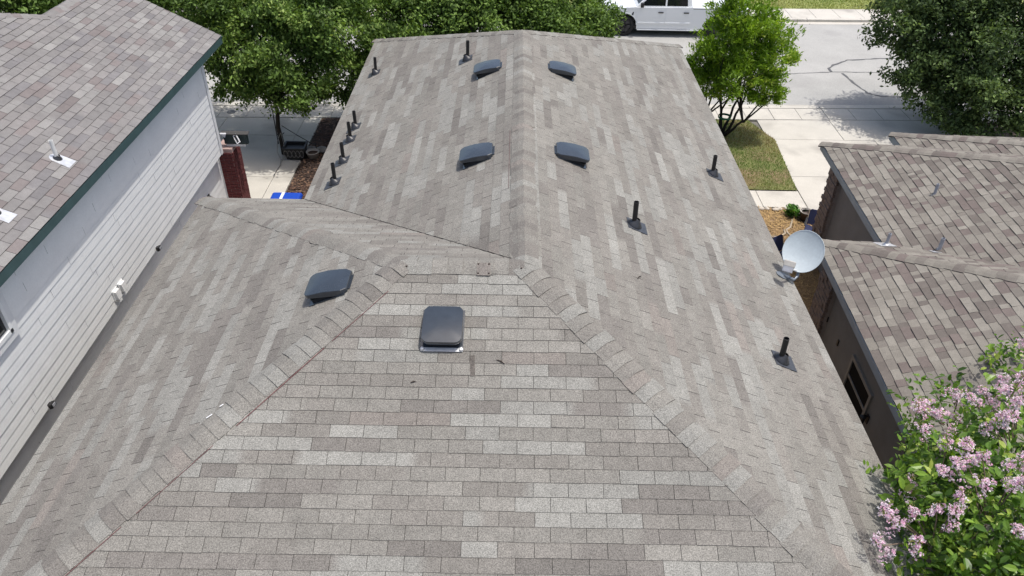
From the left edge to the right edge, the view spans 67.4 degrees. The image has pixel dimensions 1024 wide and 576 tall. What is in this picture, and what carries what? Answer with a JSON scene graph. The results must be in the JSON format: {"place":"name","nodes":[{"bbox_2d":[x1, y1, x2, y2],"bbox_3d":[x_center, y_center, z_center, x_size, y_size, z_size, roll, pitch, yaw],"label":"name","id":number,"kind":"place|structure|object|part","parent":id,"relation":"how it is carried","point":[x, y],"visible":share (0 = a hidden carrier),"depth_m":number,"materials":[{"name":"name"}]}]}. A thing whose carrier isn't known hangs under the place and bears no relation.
{"place":"outdoors","nodes":[
{"label":"outdoors","id":0,"kind":"place"},
{"bbox_2d":[0,0,250,504],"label":"house","id":1,"kind":"structure","parent":0,"point":[112,98],"depth_m":11.56,"materials":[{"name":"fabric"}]},
{"bbox_2d":[0,208,17,222],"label":"vent pipe","id":2,"kind":"object","parent":1,"relation":"on","point":[7,216],"visible":1,"depth_m":9.38,"materials":[{"name":"metal"}]},
{"bbox_2d":[0,290,20,356],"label":"window","id":3,"kind":"structure","parent":1,"relation":"in","point":[9,329],"depth_m":9.13,"materials":[{"name":"paint"}]},
{"bbox_2d":[47,400,56,409],"bbox_3d":[-6.027,1.532,10.057,0.074,0.086,0.090,1,37,0],"label":"security light","id":4,"kind":"object","parent":1,"relation":"attached to","point":[51,404],"visible":1,"depth_m":10.03,"materials":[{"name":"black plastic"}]},
{"bbox_2d":[48,139,75,167],"bbox_3d":[-6.183,-1.848,10.470,0.273,0.362,0.200,1,37,0],"label":"vent pipe","id":5,"kind":"object","parent":1,"relation":"on","point":[55,156],"visible":1,"depth_m":10.49,"materials":[{"name":"metal"}]},
{"bbox_2d":[111,287,122,301],"bbox_3d":[-6.004,0.095,11.692,0.072,0.180,0.150,1,37,0],"label":"exhaust hood","id":6,"kind":"object","parent":1,"relation":"attached to","point":[116,293],"visible":1,"depth_m":11.66,"materials":[{"name":"white plastic"}]},
{"bbox_2d":[117,279,127,292],"bbox_3d":[-6.002,-0.025,11.852,0.072,0.180,0.150,1,37,0],"label":"exhaust hood","id":7,"kind":"object","parent":1,"relation":"attached to","point":[122,285],"visible":0.96,"depth_m":11.82,"materials":[{"name":"white plastic"}]},
{"bbox_2d":[156,245,161,251],"bbox_3d":[-5.994,-0.672,13.029,0.074,0.086,0.090,1,37,0],"label":"security light","id":8,"kind":"object","parent":1,"relation":"attached to","point":[158,248],"visible":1,"depth_m":13.01,"materials":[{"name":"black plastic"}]},
{"bbox_2d":[233,135,239,143],"bbox_3d":[-5.701,-3.085,15.880,0.069,0.194,0.231,-27,45,-32],"label":"solar light","id":9,"kind":"object","parent":1,"relation":"attached to","point":[236,138],"visible":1,"depth_m":15.87,"materials":[{"name":"white plastic"}]},
{"bbox_2d":[215,117,321,198],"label":"driveway","id":10,"kind":"structure","parent":0,"point":[261,159],"depth_m":19.79,"materials":[{"name":"concrete"}]},
{"bbox_2d":[0,0,200,25],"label":"oak tree","id":11,"kind":"object","parent":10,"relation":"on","point":[39,7],"visible":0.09,"depth_m":16.78,"materials":[{"name":"green plant"}]},
{"bbox_2d":[271,104,283,143],"bbox_3d":[-5.977,-4.331,19.581,0.222,1.471,0.028,1,37,0],"label":"shepherd hook","id":12,"kind":"object","parent":10,"relation":"on","point":[275,125],"visible":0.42,"depth_m":19.71,"materials":[{"name":"metal"}]},
{"bbox_2d":[273,133,289,176],"bbox_3d":[-5.725,-3.275,18.843,0.311,0.623,1.158,1,37,0],"label":"hanging wire","id":13,"kind":"object","parent":10,"relation":"on","point":[278,154],"visible":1,"depth_m":19.14,"materials":[{"name":"metal"}]},
{"bbox_2d":[151,0,431,154],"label":"oak tree","id":14,"kind":"object","parent":10,"relation":"on","point":[299,32],"visible":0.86,"depth_m":17.97,"materials":[{"name":"green plant"}]},
{"bbox_2d":[281,141,307,159],"bbox_3d":[-5.439,-3.447,19.323,0.560,0.340,0.442,1,37,0],"label":"planter","id":15,"kind":"object","parent":10,"relation":"on","point":[293,150],"visible":1,"depth_m":19.22,"materials":[{"name":"metal"}]},
{"bbox_2d":[286,117,339,198],"bbox_3d":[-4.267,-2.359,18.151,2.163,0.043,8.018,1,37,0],"label":"leaf mulch","id":16,"kind":"object","parent":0,"point":[304,162],"visible":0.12,"depth_m":19.18,"materials":[{"name":"brown plant"}]},
{"bbox_2d":[270,192,302,198],"bbox_3d":[-4.669,-1.398,16.015,0.636,1.074,0.790,1,37,0],"label":"recycling cart","id":17,"kind":"object","parent":16,"relation":"on","point":[279,195],"visible":0.23,"depth_m":15.80,"materials":[{"name":"blue plastic"}]},
{"bbox_2d":[282,126,316,148],"bbox_3d":[-5.335,-3.727,19.345,0.811,0.809,0.034,-2,37,-4],"label":"guy rope","id":18,"kind":"object","parent":16,"relation":"attached to","point":[300,137],"visible":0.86,"depth_m":19.29,"materials":[{"name":"metal"}]},
{"bbox_2d":[306,148,318,159],"bbox_3d":[-5.011,-3.356,19.337,0.340,0.200,0.335,1,37,0],"label":"flower pot","id":19,"kind":"object","parent":16,"relation":"on","point":[312,153],"visible":1,"depth_m":19.29,"materials":[{"name":"concrete"}]},
{"bbox_2d":[318,146,326,152],"bbox_3d":[-4.861,-3.552,19.648,0.278,0.147,0.274,15,39,18],"label":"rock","id":20,"kind":"object","parent":16,"relation":"on","point":[322,149],"visible":0.84,"depth_m":19.58,"materials":[{"name":"grey stone"}]},
{"bbox_2d":[3,5,1016,18],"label":"sidewalk","id":21,"kind":"structure","parent":0,"point":[824,13],"depth_m":29.50,"materials":[{"name":"concrete"}]},
{"bbox_2d":[15,0,1023,8],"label":"lawn","id":22,"kind":"structure","parent":0,"point":[819,2],"depth_m":30.57,"materials":[{"name":"green plant"}]},
{"bbox_2d":[203,24,1019,104],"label":"road","id":23,"kind":"structure","parent":0,"point":[839,64],"depth_m":25.22,"materials":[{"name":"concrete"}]},
{"bbox_2d":[212,102,926,106],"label":"gutter","id":24,"kind":"object","parent":23,"relation":"on","point":[714,104],"depth_m":22.63,"materials":[{"name":"concrete"}]},
{"bbox_2d":[604,0,749,36],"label":"pickup truck","id":25,"kind":"object","parent":23,"relation":"on","point":[673,15],"visible":0.43,"depth_m":26.92,"materials":[{"name":"white paint"}]},
{"bbox_3d":[4.859,-9.503,26.871,0.994,0.600,0.055,1,37,0],"label":"door","id":26,"kind":"part","parent":25,"relation":"part of","materials":[{"name":"white paint"}]},
{"bbox_3d":[5.809,-9.487,26.873,0.874,0.600,0.055,1,37,0],"label":"door","id":27,"kind":"part","parent":25,"relation":"part of","materials":[{"name":"white paint"}]},
{"bbox_2d":[785,22,903,24],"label":"gutter","id":28,"kind":"object","parent":23,"relation":"on","point":[846,23],"depth_m":28.84,"materials":[{"name":"concrete"}]},
{"bbox_2d":[213,106,1021,122],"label":"sidewalk","id":29,"kind":"structure","parent":0,"point":[760,114],"depth_m":21.86,"materials":[{"name":"concrete"}]},
{"bbox_2d":[368,0,630,37],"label":"oak tree","id":30,"kind":"object","parent":29,"relation":"on","point":[446,17],"visible":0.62,"depth_m":19.03,"materials":[{"name":"green plant"}]},
{"bbox_2d":[715,118,796,189],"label":"lawn","id":31,"kind":"structure","parent":0,"point":[786,172],"depth_m":19.68,"materials":[{"name":"green plant"}]},
{"bbox_2d":[685,0,809,136],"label":"tree","id":32,"kind":"object","parent":31,"relation":"on","point":[739,35],"visible":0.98,"depth_m":19.20,"materials":[{"name":"green plant"}]},
{"bbox_2d":[749,190,806,208],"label":"path","id":33,"kind":"structure","parent":0,"point":[774,199],"depth_m":18.10,"materials":[{"name":"concrete"}]},
{"bbox_2d":[758,205,819,312],"bbox_3d":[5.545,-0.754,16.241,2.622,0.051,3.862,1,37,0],"label":"straw litter","id":34,"kind":"object","parent":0,"point":[777,234],"visible":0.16,"depth_m":16.93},
{"bbox_2d":[773,234,783,258],"bbox_3d":[5.547,-0.728,15.784,0.425,0.563,0.440,-22,42,-27],"label":"camp chair","id":35,"kind":"object","parent":34,"relation":"on","point":[779,241],"visible":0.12,"depth_m":15.83,"materials":[{"name":"fabric"}]},
{"bbox_2d":[785,220,792,234],"bbox_3d":[6.153,-1.327,17.041,0.192,0.052,0.818,10,38,12],"label":"garden hose","id":36,"kind":"object","parent":34,"relation":"on","point":[790,226],"visible":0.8,"depth_m":17.01,"materials":[{"name":"beige rubber"}]},
{"bbox_2d":[783,203,805,216],"bbox_3d":[6.407,-1.758,17.420,0.458,0.360,0.401,-18,41,-23],"label":"leafy plant","id":37,"kind":"object","parent":34,"relation":"on","point":[791,209],"visible":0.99,"depth_m":17.35,"materials":[{"name":"green plant"}]},
{"bbox_2d":[797,207,810,223],"bbox_3d":[6.604,-1.629,17.277,0.340,0.250,0.335,1,37,0],"label":"flower pot","id":38,"kind":"object","parent":34,"relation":"on","point":[803,214],"visible":0.69,"depth_m":17.27,"materials":[{"name":"ceramic"}]},
{"bbox_2d":[804,209,816,230],"bbox_3d":[6.548,-1.334,16.622,0.425,0.563,0.440,17,39,20],"label":"camp chair","id":39,"kind":"object","parent":34,"relation":"on","point":[812,213],"visible":0.31,"depth_m":16.69,"materials":[{"name":"fabric"}]},
{"bbox_2d":[809,132,1023,575],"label":"house","id":40,"kind":"structure","parent":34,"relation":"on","point":[884,318],"depth_m":11.22,"materials":[{"name":"tile"}]},
{"bbox_2d":[842,354,873,418],"bbox_3d":[4.949,1.834,11.293,0.050,1.530,0.860,3,37,2],"label":"window","id":41,"kind":"structure","parent":40,"relation":"in","point":[856,386],"depth_m":10.99,"materials":[{"name":"black glass"}]},
{"bbox_2d":[860,413,869,423],"bbox_3d":[4.874,1.810,10.640,0.135,0.157,0.087,1,37,0],"label":"wall lantern","id":42,"kind":"object","parent":40,"relation":"attached to","point":[864,417],"depth_m":10.61,"materials":[{"name":"metal"}]},
{"bbox_2d":[873,233,896,246],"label":"vent pipe","id":43,"kind":"object","parent":40,"relation":"on","point":[886,243],"visible":1,"depth_m":11.81,"materials":[{"name":"grey metal"}]},
{"bbox_2d":[931,183,939,195],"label":"vent pipe","id":44,"kind":"object","parent":40,"relation":"on","point":[936,189],"visible":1,"depth_m":12.44,"materials":[{"name":"grey plastic"}]},
{"bbox_2d":[929,237,945,252],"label":"vent pipe","id":45,"kind":"object","parent":40,"relation":"on","point":[941,243],"visible":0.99,"depth_m":11.43,"materials":[{"name":"grey plastic"}]},
{"bbox_2d":[863,326,1023,575],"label":"crape myrtle","id":46,"kind":"object","parent":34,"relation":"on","point":[975,459],"visible":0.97,"depth_m":6.85,"materials":[{"name":"green plant"}]},
{"bbox_2d":[754,0,887,8],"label":"grass","id":47,"kind":"structure","parent":0,"point":[824,7],"depth_m":30.53,"materials":[{"name":"green plant"}]},
{"bbox_2d":[750,120,964,209],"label":"driveway","id":48,"kind":"structure","parent":0,"point":[798,142],"depth_m":20.81,"materials":[{"name":"concrete"}]},
{"bbox_2d":[857,0,1023,136],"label":"oak tree","id":49,"kind":"object","parent":48,"relation":"on","point":[949,72],"visible":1,"depth_m":19.65,"materials":[{"name":"green plant"}]},
{"bbox_2d":[749,123,1023,190],"bbox_3d":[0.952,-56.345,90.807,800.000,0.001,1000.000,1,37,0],"label":"ground","id":50,"kind":"structure","parent":0,"point":[1007,135],"depth_m":21.27,"materials":[{"name":"green plant"}]},
{"bbox_2d":[0,30,932,575],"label":"house","id":51,"kind":"structure","parent":50,"relation":"on","point":[632,404],"depth_m":7.50,"materials":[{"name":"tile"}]},
{"bbox_2d":[304,269,353,305],"bbox_3d":[-1.898,-0.046,7.973,0.470,0.129,0.410,-18,34,14],"label":"roof vent","id":52,"kind":"object","parent":51,"relation":"on","point":[325,286],"visible":1,"depth_m":7.89,"materials":[{"name":"plastic"}]},
{"bbox_2d":[324,162,341,189],"bbox_3d":[-2.782,-1.742,11.845,0.246,0.404,0.260,1,37,0],"label":"vent pipe","id":53,"kind":"object","parent":51,"relation":"on","point":[333,181],"visible":1,"depth_m":11.85,"materials":[{"name":"metal"}]},
{"bbox_2d":[335,142,349,166],"bbox_3d":[-2.776,-2.169,12.425,0.246,0.394,0.260,1,37,0],"label":"vent pipe","id":54,"kind":"object","parent":51,"relation":"on","point":[343,158],"visible":0.99,"depth_m":12.42,"materials":[{"name":"metal"}]},
{"bbox_2d":[343,122,356,144],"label":"vent pipe","id":55,"kind":"object","parent":51,"relation":"on","point":[350,137],"visible":0.99,"depth_m":13.08,"materials":[{"name":"metal"}]},
{"bbox_2d":[346,110,360,133],"bbox_3d":[-2.794,-2.933,13.490,0.246,0.374,0.260,1,37,0],"label":"vent pipe","id":56,"kind":"object","parent":51,"relation":"on","point":[355,125],"visible":0.94,"depth_m":13.48,"materials":[{"name":"metal"}]},
{"bbox_2d":[367,57,380,78],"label":"vent pipe","id":57,"kind":"object","parent":51,"relation":"on","point":[375,70],"visible":1,"depth_m":15.58,"materials":[{"name":"metal"}]},
{"bbox_2d":[420,306,464,351],"bbox_3d":[-0.668,0.362,7.411,0.418,0.129,0.503,1,58,0],"label":"roof vent","id":58,"kind":"object","parent":51,"relation":"on","point":[442,329],"visible":1,"depth_m":7.35,"materials":[{"name":"plastic"}]},
{"bbox_2d":[458,40,472,65],"bbox_3d":[-0.832,-4.214,13.710,0.246,0.405,0.260,1,37,0],"label":"vent pipe","id":59,"kind":"object","parent":51,"relation":"on","point":[467,57],"visible":1,"depth_m":13.71,"materials":[{"name":"metal"}]},
{"bbox_2d":[459,142,494,168],"bbox_3d":[-0.473,-1.821,10.326,0.470,0.129,0.410,-20,34,15],"label":"roof vent","id":60,"kind":"object","parent":51,"relation":"on","point":[472,155],"visible":1,"depth_m":10.24,"materials":[{"name":"plastic"}]},
{"bbox_2d":[473,59,501,79],"bbox_3d":[-0.405,-3.689,12.800,0.470,0.129,0.410,-20,34,15],"label":"roof vent","id":61,"kind":"object","parent":51,"relation":"on","point":[484,68],"visible":1,"depth_m":12.71,"materials":[{"name":"plastic"}]},
{"bbox_2d":[548,61,576,80],"bbox_3d":[0.838,-3.670,12.825,0.470,0.129,0.410,20,34,-14],"label":"roof vent","id":62,"kind":"object","parent":51,"relation":"on","point":[565,70],"visible":1,"depth_m":12.73,"materials":[{"name":"plastic"}]},
{"bbox_2d":[554,142,589,168],"bbox_3d":[0.810,-1.835,10.364,0.470,0.129,0.410,20,34,-14],"label":"roof vent","id":63,"kind":"object","parent":51,"relation":"on","point":[576,154],"visible":1,"depth_m":10.28,"materials":[{"name":"plastic"}]},
{"bbox_2d":[627,201,647,234],"bbox_3d":[1.572,-0.898,9.557,0.250,0.399,0.260,1,37,0],"label":"vent pipe","id":64,"kind":"object","parent":51,"relation":"on","point":[635,223],"visible":1,"depth_m":9.56,"materials":[{"name":"metal"}]},
{"bbox_2d":[706,155,723,181],"bbox_3d":[3.235,-1.919,12.158,0.250,0.389,0.260,1,37,0],"label":"vent pipe","id":65,"kind":"object","parent":51,"relation":"on","point":[713,171],"visible":1,"depth_m":12.16,"materials":[{"name":"metal"}]},
{"bbox_2d":[771,337,796,371],"bbox_3d":[3.056,0.707,8.542,0.250,0.379,0.260,1,37,0],"label":"vent pipe","id":66,"kind":"object","parent":51,"relation":"on","point":[782,358],"visible":1,"depth_m":8.54,"materials":[{"name":"metal"}]},
{"bbox_2d":[776,230,824,280],"bbox_3d":[3.763,-0.401,10.236,0.690,0.605,0.484,-17,40,-22],"label":"satellite dish","id":67,"kind":"object","parent":51,"relation":"on","point":[803,251],"visible":1,"depth_m":10.27,"materials":[{"name":"paint"}]},
{"bbox_2d":[14,13,1017,22],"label":"kerb","id":68,"kind":"structure","parent":50,"relation":"on","point":[831,19],"depth_m":28.93,"materials":[{"name":"concrete"}]},
{"bbox_2d":[212,103,1022,109],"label":"kerb","id":69,"kind":"structure","parent":50,"relation":"on","point":[765,107],"depth_m":22.36,"materials":[{"name":"concrete"}]}
]}

